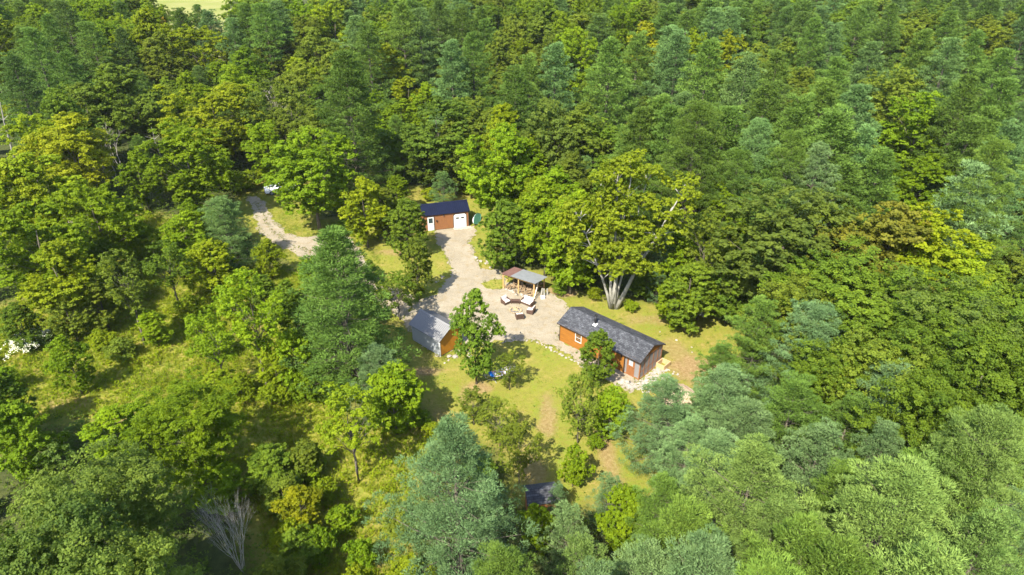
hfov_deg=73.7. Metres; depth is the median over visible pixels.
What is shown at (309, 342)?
shrub
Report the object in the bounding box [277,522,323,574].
broadleaf tree
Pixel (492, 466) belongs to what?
shrub
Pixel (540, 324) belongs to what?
gravel driveway
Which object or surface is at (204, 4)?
hay field
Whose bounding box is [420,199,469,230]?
garage
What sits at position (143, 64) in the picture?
broadleaf tree
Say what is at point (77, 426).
pine tree
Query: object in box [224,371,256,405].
shrub
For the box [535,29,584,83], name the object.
broadleaf tree
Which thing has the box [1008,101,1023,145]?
pine tree
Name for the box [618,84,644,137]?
pine tree
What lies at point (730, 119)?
pine tree
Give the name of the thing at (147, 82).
pine tree
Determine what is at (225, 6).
broadleaf tree
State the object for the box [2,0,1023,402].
woodland
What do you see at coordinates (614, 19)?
broadleaf tree
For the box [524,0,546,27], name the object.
broadleaf tree
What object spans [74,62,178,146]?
broadleaf tree
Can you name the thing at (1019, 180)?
pine tree
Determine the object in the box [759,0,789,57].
pine tree
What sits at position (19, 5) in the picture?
pine tree
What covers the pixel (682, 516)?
pine tree
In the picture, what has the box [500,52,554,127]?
pine tree
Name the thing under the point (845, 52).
broadleaf tree
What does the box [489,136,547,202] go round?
broadleaf tree
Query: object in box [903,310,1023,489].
broadleaf tree
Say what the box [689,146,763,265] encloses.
pine tree
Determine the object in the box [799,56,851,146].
pine tree
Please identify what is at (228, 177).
shrub
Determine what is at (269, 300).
shrub
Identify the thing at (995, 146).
pine tree
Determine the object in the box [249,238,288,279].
broadleaf tree
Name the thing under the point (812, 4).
pine tree
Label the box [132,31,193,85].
broadleaf tree
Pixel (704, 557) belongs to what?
pine tree
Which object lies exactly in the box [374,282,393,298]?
shrub
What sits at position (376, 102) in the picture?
broadleaf tree
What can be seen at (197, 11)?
pine tree
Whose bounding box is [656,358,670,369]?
planter box
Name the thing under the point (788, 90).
pine tree
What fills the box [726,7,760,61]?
pine tree
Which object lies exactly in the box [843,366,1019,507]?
broadleaf tree
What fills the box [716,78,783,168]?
pine tree
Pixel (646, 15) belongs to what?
broadleaf tree
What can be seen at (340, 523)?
shrub
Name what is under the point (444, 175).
pine tree
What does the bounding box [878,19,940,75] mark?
broadleaf tree
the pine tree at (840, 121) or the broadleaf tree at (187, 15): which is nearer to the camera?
the pine tree at (840, 121)
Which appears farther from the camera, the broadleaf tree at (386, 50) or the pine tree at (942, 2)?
the pine tree at (942, 2)
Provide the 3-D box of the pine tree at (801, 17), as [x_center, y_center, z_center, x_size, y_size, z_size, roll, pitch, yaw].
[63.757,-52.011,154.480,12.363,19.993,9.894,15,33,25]
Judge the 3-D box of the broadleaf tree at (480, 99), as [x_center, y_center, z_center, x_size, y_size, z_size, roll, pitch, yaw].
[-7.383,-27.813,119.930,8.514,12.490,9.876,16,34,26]
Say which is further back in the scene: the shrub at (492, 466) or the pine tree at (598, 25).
the pine tree at (598, 25)
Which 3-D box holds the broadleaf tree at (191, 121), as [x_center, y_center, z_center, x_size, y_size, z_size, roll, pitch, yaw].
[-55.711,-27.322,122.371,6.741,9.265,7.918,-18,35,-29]
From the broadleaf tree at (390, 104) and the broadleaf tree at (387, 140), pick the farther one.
the broadleaf tree at (390, 104)
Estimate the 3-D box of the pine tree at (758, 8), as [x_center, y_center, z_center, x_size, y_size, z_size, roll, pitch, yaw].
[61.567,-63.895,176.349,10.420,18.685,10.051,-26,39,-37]
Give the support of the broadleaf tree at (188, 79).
on the ground at (604, 456)
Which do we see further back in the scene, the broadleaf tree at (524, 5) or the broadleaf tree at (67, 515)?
the broadleaf tree at (524, 5)
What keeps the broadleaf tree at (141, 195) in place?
on the ground at (604, 456)
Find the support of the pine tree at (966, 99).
on the ground at (604, 456)
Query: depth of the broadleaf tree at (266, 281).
77.43 m
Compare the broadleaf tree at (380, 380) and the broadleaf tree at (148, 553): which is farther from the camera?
the broadleaf tree at (380, 380)
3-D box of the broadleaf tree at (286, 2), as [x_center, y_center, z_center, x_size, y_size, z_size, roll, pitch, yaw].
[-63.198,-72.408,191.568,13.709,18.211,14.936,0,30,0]
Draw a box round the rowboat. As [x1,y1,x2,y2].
[472,213,480,223]
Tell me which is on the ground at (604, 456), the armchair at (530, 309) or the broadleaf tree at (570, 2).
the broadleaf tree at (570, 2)
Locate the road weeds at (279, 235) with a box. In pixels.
[253,202,310,253]
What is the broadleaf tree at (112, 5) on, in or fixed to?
on the ground at (604, 456)
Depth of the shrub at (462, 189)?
109.36 m
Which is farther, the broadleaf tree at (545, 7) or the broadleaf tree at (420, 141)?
the broadleaf tree at (545, 7)
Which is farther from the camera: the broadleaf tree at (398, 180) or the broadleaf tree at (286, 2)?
the broadleaf tree at (286, 2)
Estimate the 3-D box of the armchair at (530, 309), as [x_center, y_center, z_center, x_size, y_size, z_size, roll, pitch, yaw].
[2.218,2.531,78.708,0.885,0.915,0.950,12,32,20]
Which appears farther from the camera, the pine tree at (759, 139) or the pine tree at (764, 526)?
the pine tree at (759, 139)
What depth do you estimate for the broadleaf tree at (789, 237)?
67.55 m
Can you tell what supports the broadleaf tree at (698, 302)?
on the ground at (604, 456)
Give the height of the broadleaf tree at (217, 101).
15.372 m
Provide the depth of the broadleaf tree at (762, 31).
167.95 m
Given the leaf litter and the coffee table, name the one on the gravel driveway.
the coffee table
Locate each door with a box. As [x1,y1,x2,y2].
[427,217,433,230]
[454,213,465,227]
[627,359,633,375]
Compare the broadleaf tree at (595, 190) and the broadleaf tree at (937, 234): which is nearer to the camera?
the broadleaf tree at (937, 234)
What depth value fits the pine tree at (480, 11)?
166.59 m
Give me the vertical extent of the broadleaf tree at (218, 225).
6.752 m
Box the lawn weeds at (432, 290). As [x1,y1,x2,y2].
[238,185,743,499]
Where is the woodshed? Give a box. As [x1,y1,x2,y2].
[501,267,546,298]
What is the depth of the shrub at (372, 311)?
75.55 m
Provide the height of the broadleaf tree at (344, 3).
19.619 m
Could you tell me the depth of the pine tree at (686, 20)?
155.55 m
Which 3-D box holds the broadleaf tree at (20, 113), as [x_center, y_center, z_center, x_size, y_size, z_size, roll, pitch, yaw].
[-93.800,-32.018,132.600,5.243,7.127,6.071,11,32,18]
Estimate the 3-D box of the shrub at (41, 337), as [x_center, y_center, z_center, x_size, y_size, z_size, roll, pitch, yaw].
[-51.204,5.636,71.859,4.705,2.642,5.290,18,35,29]
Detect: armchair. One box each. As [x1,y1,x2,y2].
[500,295,510,304]
[515,312,523,319]
[526,305,535,314]
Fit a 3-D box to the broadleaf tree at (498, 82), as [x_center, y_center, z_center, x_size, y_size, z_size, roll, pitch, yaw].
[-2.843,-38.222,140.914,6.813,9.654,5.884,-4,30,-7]
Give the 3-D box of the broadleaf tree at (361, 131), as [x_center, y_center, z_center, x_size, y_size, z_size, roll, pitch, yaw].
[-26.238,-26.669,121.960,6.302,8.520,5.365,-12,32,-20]
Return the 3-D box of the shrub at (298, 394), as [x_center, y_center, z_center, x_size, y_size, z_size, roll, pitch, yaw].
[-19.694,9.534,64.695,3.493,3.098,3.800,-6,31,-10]
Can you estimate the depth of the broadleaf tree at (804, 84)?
117.95 m
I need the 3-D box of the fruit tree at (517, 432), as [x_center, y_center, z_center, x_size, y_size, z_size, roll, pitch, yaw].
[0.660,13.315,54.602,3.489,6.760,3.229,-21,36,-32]
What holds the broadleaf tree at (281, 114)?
on the ground at (604, 456)
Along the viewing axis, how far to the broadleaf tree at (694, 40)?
145.84 m
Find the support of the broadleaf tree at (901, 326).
on the ground at (604, 456)
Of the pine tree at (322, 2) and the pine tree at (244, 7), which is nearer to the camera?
the pine tree at (244, 7)
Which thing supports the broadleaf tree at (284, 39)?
on the ground at (604, 456)
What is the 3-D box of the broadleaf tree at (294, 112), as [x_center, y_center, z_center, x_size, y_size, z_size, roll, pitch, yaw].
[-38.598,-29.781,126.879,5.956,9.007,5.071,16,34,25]
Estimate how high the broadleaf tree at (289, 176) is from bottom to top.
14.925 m
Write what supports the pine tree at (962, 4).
on the ground at (604, 456)
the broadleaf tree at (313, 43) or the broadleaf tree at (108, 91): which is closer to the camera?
the broadleaf tree at (108, 91)
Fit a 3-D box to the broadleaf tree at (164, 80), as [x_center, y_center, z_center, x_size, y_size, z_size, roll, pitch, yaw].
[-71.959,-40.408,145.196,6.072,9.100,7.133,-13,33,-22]
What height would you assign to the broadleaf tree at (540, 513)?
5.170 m
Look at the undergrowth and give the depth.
56.99 m
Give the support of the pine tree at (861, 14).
on the ground at (604, 456)
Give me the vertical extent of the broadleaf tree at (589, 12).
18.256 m
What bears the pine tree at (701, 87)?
on the ground at (604, 456)
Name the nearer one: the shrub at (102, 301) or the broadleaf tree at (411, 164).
the shrub at (102, 301)
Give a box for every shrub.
[0,326,52,360]
[0,362,22,389]
[84,328,119,352]
[90,282,127,310]
[100,336,135,362]
[115,400,151,430]
[126,280,151,299]
[172,293,205,319]
[184,260,205,280]
[185,408,218,437]
[189,332,234,361]
[198,368,235,398]
[213,293,245,320]
[217,170,242,193]
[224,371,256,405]
[235,169,260,189]
[254,166,276,181]
[255,375,297,406]
[259,461,305,500]
[260,296,290,316]
[266,517,310,556]
[282,451,326,481]
[287,374,319,403]
[293,524,340,569]
[303,368,343,401]
[305,330,327,356]
[309,476,337,508]
[324,503,359,534]
[332,219,351,232]
[340,537,376,569]
[350,297,381,322]
[361,259,379,277]
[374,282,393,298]
[382,496,425,545]
[409,408,431,426]
[420,187,438,199]
[421,421,438,440]
[453,455,498,492]
[454,182,467,193]
[551,282,566,295]
[556,442,595,486]
[585,286,604,299]
[585,431,606,450]
[623,298,639,312]
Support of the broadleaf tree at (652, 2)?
on the ground at (604, 456)
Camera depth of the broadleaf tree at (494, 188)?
91.28 m
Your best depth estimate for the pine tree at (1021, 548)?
45.03 m
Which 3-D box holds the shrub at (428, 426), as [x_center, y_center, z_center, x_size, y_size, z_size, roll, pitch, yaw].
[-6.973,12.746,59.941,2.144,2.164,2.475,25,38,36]
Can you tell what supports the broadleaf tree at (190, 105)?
on the ground at (604, 456)
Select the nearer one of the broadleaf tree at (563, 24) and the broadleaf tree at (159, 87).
the broadleaf tree at (159, 87)
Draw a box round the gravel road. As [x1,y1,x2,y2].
[245,196,416,316]
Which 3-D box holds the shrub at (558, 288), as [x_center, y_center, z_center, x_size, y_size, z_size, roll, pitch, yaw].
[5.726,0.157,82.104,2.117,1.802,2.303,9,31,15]
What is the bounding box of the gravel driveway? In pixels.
[400,225,638,393]
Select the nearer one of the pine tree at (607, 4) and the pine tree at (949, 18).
the pine tree at (949, 18)
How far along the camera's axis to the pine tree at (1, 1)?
189.93 m
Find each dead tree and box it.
[0,103,15,163]
[100,126,121,182]
[190,485,253,571]
[253,81,284,110]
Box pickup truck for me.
[264,183,280,194]
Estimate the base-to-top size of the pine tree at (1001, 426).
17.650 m
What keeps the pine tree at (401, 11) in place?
on the ground at (604, 456)
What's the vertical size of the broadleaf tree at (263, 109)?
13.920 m
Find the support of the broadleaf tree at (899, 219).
on the ground at (604, 456)
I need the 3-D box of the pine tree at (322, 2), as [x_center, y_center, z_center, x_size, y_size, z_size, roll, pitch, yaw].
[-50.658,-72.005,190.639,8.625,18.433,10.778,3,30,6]
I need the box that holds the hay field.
[152,0,231,60]
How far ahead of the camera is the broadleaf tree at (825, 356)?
53.05 m
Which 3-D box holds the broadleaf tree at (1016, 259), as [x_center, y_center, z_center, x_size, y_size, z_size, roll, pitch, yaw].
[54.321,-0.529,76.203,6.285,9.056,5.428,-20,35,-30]
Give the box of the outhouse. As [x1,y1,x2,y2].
[523,481,559,521]
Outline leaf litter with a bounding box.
[389,252,710,474]
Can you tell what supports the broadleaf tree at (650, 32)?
on the ground at (604, 456)
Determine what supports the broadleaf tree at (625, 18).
on the ground at (604, 456)
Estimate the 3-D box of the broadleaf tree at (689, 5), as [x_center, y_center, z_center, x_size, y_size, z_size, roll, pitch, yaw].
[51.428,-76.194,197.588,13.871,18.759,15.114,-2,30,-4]
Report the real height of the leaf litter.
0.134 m
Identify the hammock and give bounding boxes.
[485,366,515,382]
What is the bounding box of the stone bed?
[617,367,678,392]
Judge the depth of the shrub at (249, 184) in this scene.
110.03 m
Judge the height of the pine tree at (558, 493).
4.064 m
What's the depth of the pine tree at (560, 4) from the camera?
170.36 m
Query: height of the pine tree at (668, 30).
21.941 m
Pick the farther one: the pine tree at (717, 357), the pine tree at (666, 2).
the pine tree at (666, 2)
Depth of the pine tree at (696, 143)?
80.66 m
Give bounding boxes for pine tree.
[0,0,9,10]
[0,5,18,81]
[0,50,53,145]
[9,1,28,18]
[9,25,54,99]
[16,0,32,14]
[17,26,71,115]
[25,0,62,26]
[34,13,92,94]
[47,49,103,116]
[49,0,97,85]
[62,418,105,460]
[72,21,123,87]
[108,26,155,103]
[109,0,132,20]
[127,80,152,131]
[127,135,153,179]
[136,71,154,89]
[166,7,205,81]
[191,4,214,56]
[192,65,215,113]
[194,9,231,62]
[196,195,260,269]
[214,17,253,64]
[216,108,250,156]
[220,13,252,72]
[231,2,267,87]
[242,3,297,103]
[256,0,295,92]
[278,225,421,399]
[311,49,403,201]
[315,0,336,23]
[330,15,365,60]
[339,9,354,37]
[346,20,405,108]
[346,342,407,427]
[347,0,366,21]
[361,410,541,574]
[365,0,388,21]
[377,0,441,98]
[387,114,409,144]
[401,0,435,81]
[402,7,441,103]
[425,0,461,90]
[428,38,481,136]
[428,171,458,202]
[431,7,457,48]
[434,0,474,48]
[447,3,484,70]
[450,31,504,114]
[459,5,499,62]
[463,75,484,108]
[474,17,498,85]
[482,64,543,152]
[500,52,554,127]
[525,41,585,144]
[535,500,599,574]
[542,0,575,34]
[547,480,570,521]
[553,531,609,574]
[571,155,596,206]
[572,35,640,143]
[576,555,615,574]
[582,13,623,78]
[582,471,622,534]
[593,76,613,123]
[598,0,615,31]
[599,106,665,230]
[600,124,650,227]
[604,29,658,125]
[605,372,699,479]
[605,533,676,574]
[608,492,729,574]
[611,0,633,60]
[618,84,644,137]
[623,470,687,569]
[628,92,677,228]
[629,103,700,234]
[636,24,687,111]
[637,99,733,264]
[638,2,680,78]
[640,29,701,104]
[645,411,713,501]
[646,231,674,303]
[652,0,681,37]
[652,427,746,532]
[653,521,741,574]
[664,8,698,60]
[665,431,814,573]
[671,0,696,30]
[671,91,708,177]
[673,105,753,228]
[674,37,734,127]
[681,362,755,457]
[685,339,742,415]
[687,0,734,67]
[688,7,735,91]
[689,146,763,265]
[691,71,719,98]
[691,395,779,528]
[693,1,724,51]
[705,117,785,256]
[708,6,745,71]
[710,77,746,157]
[712,50,766,160]
[716,0,755,51]
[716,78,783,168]
[719,294,785,429]
[720,0,730,7]
[722,487,806,571]
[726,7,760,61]
[732,154,789,248]
[733,546,807,574]
[738,49,806,137]
[739,0,770,49]
[739,511,841,574]
[740,91,819,208]
[740,129,825,258]
[741,298,855,435]
[741,369,833,517]
[750,1,765,67]
[755,102,885,220]
[755,416,859,529]
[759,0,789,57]
[760,6,794,60]
[762,0,790,32]
[765,0,824,70]
[771,11,813,65]
[772,141,853,236]
[773,532,882,574]
[774,449,960,574]
[775,83,796,111]
[777,457,867,550]
[784,16,828,82]
[784,76,841,182]
[787,389,879,497]
[788,0,815,15]
[798,5,831,73]
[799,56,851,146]
[809,21,847,80]
[810,0,826,7]
[814,83,882,184]
[817,0,846,24]
[818,157,873,252]
[821,357,929,468]
[824,0,859,59]
[825,4,880,87]
[827,123,894,219]
[830,416,905,527]
[835,6,875,68]
[840,64,863,102]
[840,145,900,221]
[841,41,890,119]
[842,0,880,62]
[854,2,904,89]
[860,77,891,114]
[864,437,1004,574]
[866,531,971,574]
[878,0,908,57]
[885,28,938,130]
[889,0,946,56]
[890,0,916,57]
[892,402,1023,574]
[898,72,993,201]
[900,37,968,132]
[912,114,990,223]
[914,498,1023,574]
[918,9,967,90]
[919,134,1023,268]
[922,159,1015,254]
[927,29,988,107]
[929,0,948,10]
[930,105,1007,224]
[937,118,1023,244]
[943,6,966,35]
[945,0,971,55]
[951,47,1022,127]
[954,76,1023,191]
[957,0,1010,77]
[967,0,987,24]
[967,484,1023,574]
[973,0,1004,29]
[990,11,1023,91]
[994,0,1022,17]
[997,152,1023,214]
[999,41,1023,95]
[1001,215,1023,286]
[1006,0,1023,30]
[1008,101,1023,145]
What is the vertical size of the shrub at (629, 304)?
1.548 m
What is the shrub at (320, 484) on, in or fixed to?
on the ground at (604, 456)
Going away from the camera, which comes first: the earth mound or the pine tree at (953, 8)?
the earth mound
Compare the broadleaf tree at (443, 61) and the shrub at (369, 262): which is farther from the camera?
the broadleaf tree at (443, 61)
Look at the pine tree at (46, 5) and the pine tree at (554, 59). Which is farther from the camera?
the pine tree at (46, 5)
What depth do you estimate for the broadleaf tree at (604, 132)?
101.47 m
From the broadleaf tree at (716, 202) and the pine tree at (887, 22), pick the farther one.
the pine tree at (887, 22)
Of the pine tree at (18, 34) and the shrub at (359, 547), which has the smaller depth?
the shrub at (359, 547)
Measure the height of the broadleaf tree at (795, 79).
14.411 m
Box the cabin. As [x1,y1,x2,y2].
[557,307,665,379]
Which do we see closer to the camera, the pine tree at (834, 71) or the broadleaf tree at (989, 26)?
the pine tree at (834, 71)
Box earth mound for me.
[663,383,693,404]
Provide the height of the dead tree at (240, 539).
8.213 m
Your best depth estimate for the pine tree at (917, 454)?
40.07 m
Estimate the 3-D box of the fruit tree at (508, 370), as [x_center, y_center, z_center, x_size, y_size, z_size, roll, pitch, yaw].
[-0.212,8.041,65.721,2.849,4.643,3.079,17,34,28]
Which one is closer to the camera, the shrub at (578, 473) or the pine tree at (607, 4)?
the shrub at (578, 473)
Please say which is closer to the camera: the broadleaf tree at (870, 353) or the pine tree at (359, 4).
the broadleaf tree at (870, 353)
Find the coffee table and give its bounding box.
[511,298,519,303]
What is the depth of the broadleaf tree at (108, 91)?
133.96 m
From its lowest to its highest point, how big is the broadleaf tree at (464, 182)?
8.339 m
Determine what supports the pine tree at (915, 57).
on the ground at (604, 456)
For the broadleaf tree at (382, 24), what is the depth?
152.31 m
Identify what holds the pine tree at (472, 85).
on the ground at (604, 456)
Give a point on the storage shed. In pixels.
(431, 331)
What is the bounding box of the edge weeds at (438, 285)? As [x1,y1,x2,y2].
[244,194,640,393]
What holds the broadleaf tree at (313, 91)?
on the ground at (604, 456)
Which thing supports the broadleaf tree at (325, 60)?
on the ground at (604, 456)
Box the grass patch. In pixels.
[481,279,502,288]
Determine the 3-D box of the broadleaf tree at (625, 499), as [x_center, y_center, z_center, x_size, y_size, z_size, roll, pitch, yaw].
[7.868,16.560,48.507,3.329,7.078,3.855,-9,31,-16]
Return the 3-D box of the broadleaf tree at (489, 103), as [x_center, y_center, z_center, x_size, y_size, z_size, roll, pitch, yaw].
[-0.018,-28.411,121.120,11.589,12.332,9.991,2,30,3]
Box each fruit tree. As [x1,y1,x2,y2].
[377,270,421,319]
[453,385,489,424]
[474,394,518,449]
[493,350,525,389]
[496,420,543,483]
[553,369,602,442]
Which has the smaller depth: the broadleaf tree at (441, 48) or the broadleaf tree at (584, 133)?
the broadleaf tree at (584, 133)
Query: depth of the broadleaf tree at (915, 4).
184.81 m
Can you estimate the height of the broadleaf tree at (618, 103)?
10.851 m
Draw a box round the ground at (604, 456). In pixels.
[0,0,1023,574]
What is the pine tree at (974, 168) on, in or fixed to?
on the ground at (604, 456)
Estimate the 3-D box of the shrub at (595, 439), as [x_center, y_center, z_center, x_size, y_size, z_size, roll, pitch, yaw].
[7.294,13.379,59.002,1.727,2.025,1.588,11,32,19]
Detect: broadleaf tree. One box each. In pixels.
[0,6,24,30]
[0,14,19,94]
[0,16,55,66]
[0,99,25,122]
[0,113,83,183]
[0,151,90,255]
[0,157,61,247]
[0,201,96,291]
[0,302,44,346]
[0,372,37,436]
[0,395,9,448]
[0,399,70,481]
[0,484,138,574]
[1,16,51,87]
[3,0,29,19]
[5,435,195,574]
[7,523,205,574]
[10,105,38,136]
[13,111,119,188]
[15,236,109,330]
[18,2,59,72]
[30,10,107,65]
[30,101,49,121]
[33,87,110,157]
[40,295,93,342]
[41,334,96,395]
[43,0,82,12]
[46,181,145,264]
[48,81,116,160]
[57,0,99,43]
[66,0,120,19]
[74,13,112,46]
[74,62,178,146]
[74,277,125,329]
[75,403,139,464]
[76,182,102,224]
[77,51,127,89]
[83,237,126,284]
[84,0,138,20]
[85,20,151,59]
[86,25,148,66]
[92,64,126,111]
[96,248,146,344]
[98,194,163,259]
[102,89,129,112]
[104,13,138,42]
[112,150,165,210]
[114,365,246,493]
[115,0,168,23]
[124,45,156,83]
[129,5,195,81]
[131,0,169,31]
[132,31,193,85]
[134,117,234,219]
[136,309,174,345]
[139,0,171,29]
[139,84,180,137]
[140,239,193,310]
[156,81,265,170]
[157,84,176,99]
[158,209,208,270]
[159,76,179,106]
[159,165,178,197]
[160,17,174,76]
[161,241,191,277]
[164,23,236,79]
[166,8,200,61]
[172,69,217,119]
[177,103,200,131]
[177,197,206,238]
[180,237,240,295]
[182,457,249,515]
[183,110,213,136]
[183,304,236,375]
[184,314,208,341]
[190,146,226,189]
[197,257,225,276]
[202,59,232,86]
[202,83,212,115]
[203,208,237,249]
[211,267,284,384]
[212,64,265,122]
[212,70,225,86]
[217,0,249,30]
[221,0,266,37]
[221,44,274,98]
[228,266,256,300]
[234,0,259,55]
[239,91,269,153]
[240,119,287,176]
[245,442,296,493]
[246,274,275,306]
[247,77,292,137]
[248,5,301,56]
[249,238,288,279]
[252,36,292,80]
[252,554,307,574]
[255,125,358,230]
[256,344,291,390]
[258,472,305,523]
[264,278,314,350]
[266,108,312,159]
[267,327,311,386]
[269,0,304,23]
[269,484,322,527]
[270,60,323,113]
[271,84,312,165]
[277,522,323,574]
[282,0,336,53]
[283,438,324,483]
[285,57,320,90]
[286,7,297,22]
[286,105,332,180]
[287,14,332,63]
[290,103,305,119]
[293,26,342,99]
[293,105,308,131]
[294,255,325,298]
[298,80,340,124]
[307,0,326,7]
[308,0,337,12]
[309,0,352,62]
[312,296,339,332]
[314,380,391,483]
[315,50,355,122]
[327,0,363,26]
[328,11,345,45]
[328,126,352,167]
[337,174,389,247]
[338,21,388,61]
[341,562,373,574]
[350,21,410,76]
[350,114,374,158]
[361,0,395,24]
[362,5,384,21]
[363,42,411,99]
[363,119,396,163]
[364,187,398,231]
[366,89,386,128]
[366,359,429,434]
[368,127,398,178]
[371,20,398,61]
[375,11,404,23]
[379,98,404,128]
[379,98,423,142]
[381,0,423,15]
[381,174,410,206]
[382,196,428,257]
[384,551,445,574]
[385,142,413,182]
[387,14,444,87]
[390,76,425,117]
[392,131,410,168]
[398,235,433,299]
[399,95,478,193]
[404,154,439,190]
[408,81,441,130]
[419,1,446,44]
[422,0,452,30]
[423,116,480,195]
[433,52,469,101]
[434,61,470,94]
[448,0,477,47]
[449,288,506,383]
[452,96,485,149]
[454,122,542,226]
[454,150,487,198]
[459,72,486,105]
[468,107,497,148]
[469,0,508,25]
[470,2,521,45]
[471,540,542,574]
[473,102,534,170]
[475,0,489,6]
[475,47,512,94]
[477,196,526,271]
[480,94,536,123]
[482,30,525,83]
[485,79,504,104]
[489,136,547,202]
[493,6,529,53]
[495,13,533,61]
[497,0,517,11]
[509,38,531,66]
[512,97,579,175]
[513,0,535,25]
[514,176,551,232]
[514,503,557,556]
[516,176,582,276]
[518,0,559,73]
[519,164,592,236]
[521,50,547,86]
[523,11,554,55]
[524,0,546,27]
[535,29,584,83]
[535,188,608,294]
[539,101,617,172]
[543,10,585,57]
[549,26,600,91]
[550,89,576,113]
[551,5,614,40]
[552,148,703,309]
[555,151,598,206]
[559,13,603,57]
[564,0,575,13]
[569,0,601,25]
[570,79,595,108]
[572,220,612,269]
[575,328,617,385]
[576,63,599,98]
[577,117,621,182]
[578,89,612,135]
[583,154,641,206]
[585,11,613,56]
[592,383,634,439]
[593,483,646,554]
[602,5,638,33]
[606,0,639,61]
[609,83,632,124]
[615,0,668,79]
[618,0,654,30]
[623,21,661,77]
[629,96,652,119]
[629,260,661,299]
[638,0,661,20]
[652,228,704,297]
[654,277,692,329]
[660,10,697,57]
[661,260,721,333]
[665,171,723,240]
[683,26,706,83]
[683,206,739,319]
[684,1,700,9]
[687,0,704,16]
[693,181,747,263]
[694,241,761,323]
[711,181,863,308]
[713,28,748,90]
[720,0,747,11]
[737,270,872,387]
[739,14,770,59]
[742,42,769,80]
[746,234,967,363]
[752,4,781,48]
[757,36,808,83]
[773,80,810,127]
[773,333,885,448]
[777,66,815,93]
[791,294,997,423]
[793,180,865,231]
[804,212,909,291]
[811,39,854,74]
[813,191,847,237]
[815,0,851,23]
[815,325,941,451]
[820,0,876,46]
[831,200,968,322]
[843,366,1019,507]
[857,63,926,150]
[857,202,995,300]
[863,266,1023,408]
[871,0,892,19]
[873,153,958,224]
[876,90,959,187]
[877,0,921,23]
[877,240,994,308]
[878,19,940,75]
[884,269,1023,409]
[888,119,942,155]
[892,7,958,61]
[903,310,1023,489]
[913,4,958,57]
[923,70,943,99]
[934,0,974,39]
[957,14,1017,74]
[964,22,1004,76]
[969,222,1008,273]
[983,243,1023,296]
[984,264,1023,310]
[989,11,1021,75]
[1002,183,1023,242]
[1006,1,1023,25]
[1006,283,1023,339]
[1008,478,1023,557]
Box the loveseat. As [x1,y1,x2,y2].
[520,295,534,305]
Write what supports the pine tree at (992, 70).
on the ground at (604, 456)
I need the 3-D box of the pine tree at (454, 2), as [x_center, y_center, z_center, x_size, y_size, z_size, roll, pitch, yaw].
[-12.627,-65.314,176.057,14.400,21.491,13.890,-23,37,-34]
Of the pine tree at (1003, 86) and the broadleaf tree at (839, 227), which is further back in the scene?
the pine tree at (1003, 86)
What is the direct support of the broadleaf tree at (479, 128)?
on the ground at (604, 456)
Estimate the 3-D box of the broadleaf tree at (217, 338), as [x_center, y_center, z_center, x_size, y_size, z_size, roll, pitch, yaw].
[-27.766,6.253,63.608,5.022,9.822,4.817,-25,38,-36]
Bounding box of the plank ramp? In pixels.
[453,226,471,230]
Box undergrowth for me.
[0,147,1022,574]
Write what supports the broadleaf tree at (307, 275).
on the ground at (604, 456)
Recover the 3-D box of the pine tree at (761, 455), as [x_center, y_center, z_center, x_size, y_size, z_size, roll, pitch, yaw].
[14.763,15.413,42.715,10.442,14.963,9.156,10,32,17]
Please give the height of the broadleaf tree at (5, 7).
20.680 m
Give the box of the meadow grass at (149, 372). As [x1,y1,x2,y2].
[0,214,433,574]
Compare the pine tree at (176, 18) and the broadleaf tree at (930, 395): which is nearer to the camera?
the broadleaf tree at (930, 395)
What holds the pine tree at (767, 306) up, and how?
on the ground at (604, 456)
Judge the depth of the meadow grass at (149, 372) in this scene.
66.23 m
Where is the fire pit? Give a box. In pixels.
[509,306,521,313]
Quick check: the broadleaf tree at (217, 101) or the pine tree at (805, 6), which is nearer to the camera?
the broadleaf tree at (217, 101)
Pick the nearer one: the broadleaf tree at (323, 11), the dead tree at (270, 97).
the dead tree at (270, 97)
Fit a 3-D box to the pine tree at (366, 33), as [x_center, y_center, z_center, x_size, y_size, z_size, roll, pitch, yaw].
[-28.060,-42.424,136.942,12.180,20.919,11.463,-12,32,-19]
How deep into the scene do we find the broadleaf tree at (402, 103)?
125.24 m
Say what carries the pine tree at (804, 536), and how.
on the ground at (604, 456)
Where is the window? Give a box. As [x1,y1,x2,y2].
[575,333,581,343]
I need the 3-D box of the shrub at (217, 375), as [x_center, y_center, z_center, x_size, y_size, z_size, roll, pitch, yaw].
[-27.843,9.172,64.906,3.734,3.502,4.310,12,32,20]
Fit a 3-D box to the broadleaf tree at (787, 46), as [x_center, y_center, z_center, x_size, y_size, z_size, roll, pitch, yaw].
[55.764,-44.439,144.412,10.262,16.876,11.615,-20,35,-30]
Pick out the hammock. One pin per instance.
(491, 374)
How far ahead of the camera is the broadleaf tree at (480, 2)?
190.97 m
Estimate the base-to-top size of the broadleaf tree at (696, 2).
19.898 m
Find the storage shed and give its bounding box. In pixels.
[409,309,461,356]
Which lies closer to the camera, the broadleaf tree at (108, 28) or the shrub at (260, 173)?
the shrub at (260, 173)
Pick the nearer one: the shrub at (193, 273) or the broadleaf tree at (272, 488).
the broadleaf tree at (272, 488)
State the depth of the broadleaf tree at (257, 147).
107.40 m
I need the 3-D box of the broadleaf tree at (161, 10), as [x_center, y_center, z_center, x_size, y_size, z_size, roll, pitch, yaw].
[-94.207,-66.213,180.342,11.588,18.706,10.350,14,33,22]

